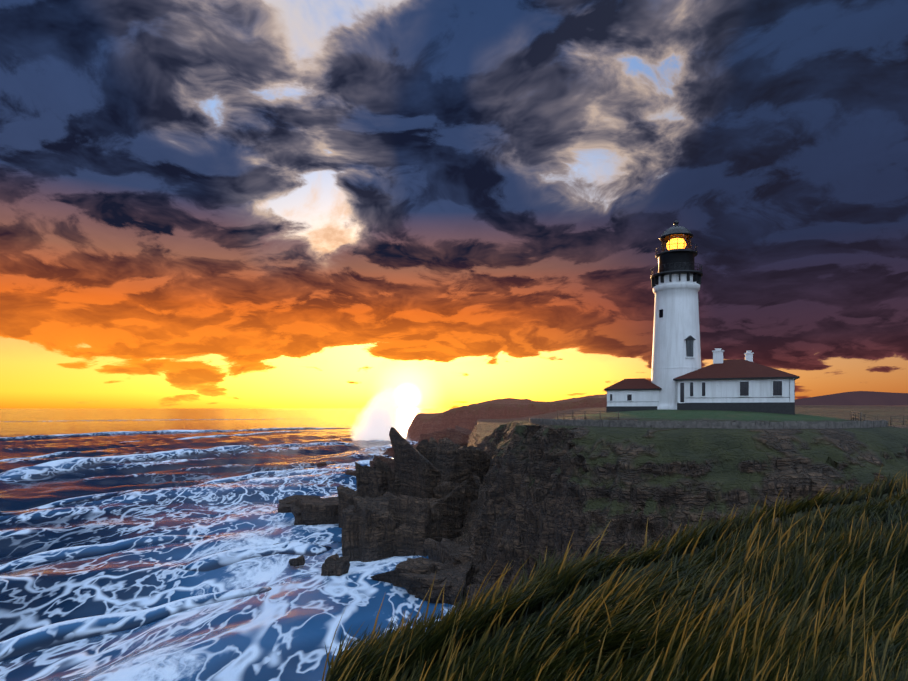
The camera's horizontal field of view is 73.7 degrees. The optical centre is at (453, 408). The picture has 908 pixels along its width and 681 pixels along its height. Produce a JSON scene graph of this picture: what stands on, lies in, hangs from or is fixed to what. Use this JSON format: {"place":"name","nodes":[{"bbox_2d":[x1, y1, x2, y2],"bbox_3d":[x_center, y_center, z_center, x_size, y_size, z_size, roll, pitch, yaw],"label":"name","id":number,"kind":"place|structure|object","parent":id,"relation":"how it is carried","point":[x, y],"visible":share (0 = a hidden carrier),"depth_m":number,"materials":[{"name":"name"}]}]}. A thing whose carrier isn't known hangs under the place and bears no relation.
{"place":"outdoors","nodes":[
{"label":"outdoors","id":0,"kind":"place"},
{"bbox_2d":[0,408,455,680],"bbox_3d":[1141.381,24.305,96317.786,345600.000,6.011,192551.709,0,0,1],"label":"ocean","id":1,"kind":"structure","parent":0,"point":[284,628],"depth_m":103.94,"materials":[{"name":"liquid"}]},
{"bbox_2d":[0,419,359,661],"bbox_3d":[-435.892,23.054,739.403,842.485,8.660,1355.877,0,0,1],"label":"waves","id":2,"kind":"object","parent":1,"relation":"on","point":[54,635],"visible":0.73,"depth_m":103.18,"materials":[{"name":"liquid"}]},
{"bbox_2d":[0,0,907,440],"label":"sky","id":3,"kind":"structure","parent":0,"point":[375,205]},
{"bbox_2d":[404,394,606,441],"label":"headland terrain","id":4,"kind":"structure","parent":0,"point":[467,416],"depth_m":431.89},
{"bbox_2d":[322,464,907,680],"bbox_3d":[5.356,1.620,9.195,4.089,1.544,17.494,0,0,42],"label":"grass","id":5,"kind":"structure","parent":0,"point":[823,596],"depth_m":4.86,"materials":[{"name":"plant"}]},
{"bbox_2d":[451,405,907,595],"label":"headland terrain","id":6,"kind":"structure","parent":0,"point":[548,487],"depth_m":61.86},
{"bbox_2d":[277,425,502,611],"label":"sea rocks","id":7,"kind":"object","parent":6,"relation":"on","point":[408,499],"visible":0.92,"depth_m":100.32,"materials":[{"name":"grey stone"}]},
{"bbox_2d":[604,378,661,412],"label":"small outbuilding","id":8,"kind":"structure","parent":6,"relation":"on","point":[635,394],"depth_m":84.41,"materials":[{"name":"white paint"}]},
{"bbox_2d":[650,221,702,409],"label":"lighthouse tower","id":9,"kind":"structure","parent":6,"relation":"on","point":[675,285],"depth_m":82.28,"materials":[{"name":"white paint"}]},
{"bbox_2d":[529,418,887,428],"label":"stone rim wall","id":10,"kind":"structure","parent":6,"relation":"on","point":[742,424],"depth_m":64.02,"materials":[{"name":"grey stone"}]},
{"bbox_2d":[557,410,907,424],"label":"wooden fence","id":11,"kind":"object","parent":6,"relation":"on","point":[854,412],"visible":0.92,"depth_m":78.05,"materials":[{"name":"brown wood"}]},
{"bbox_2d":[673,348,799,414],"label":"keepers house","id":12,"kind":"structure","parent":6,"relation":"on","point":[747,384],"depth_m":77.27,"materials":[{"name":"white paint"}]},
{"bbox_2d":[795,391,907,405],"bbox_3d":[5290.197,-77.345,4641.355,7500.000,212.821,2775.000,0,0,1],"label":"distant hill","id":13,"kind":"structure","parent":0,"point":[867,398],"depth_m":3614.90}
]}

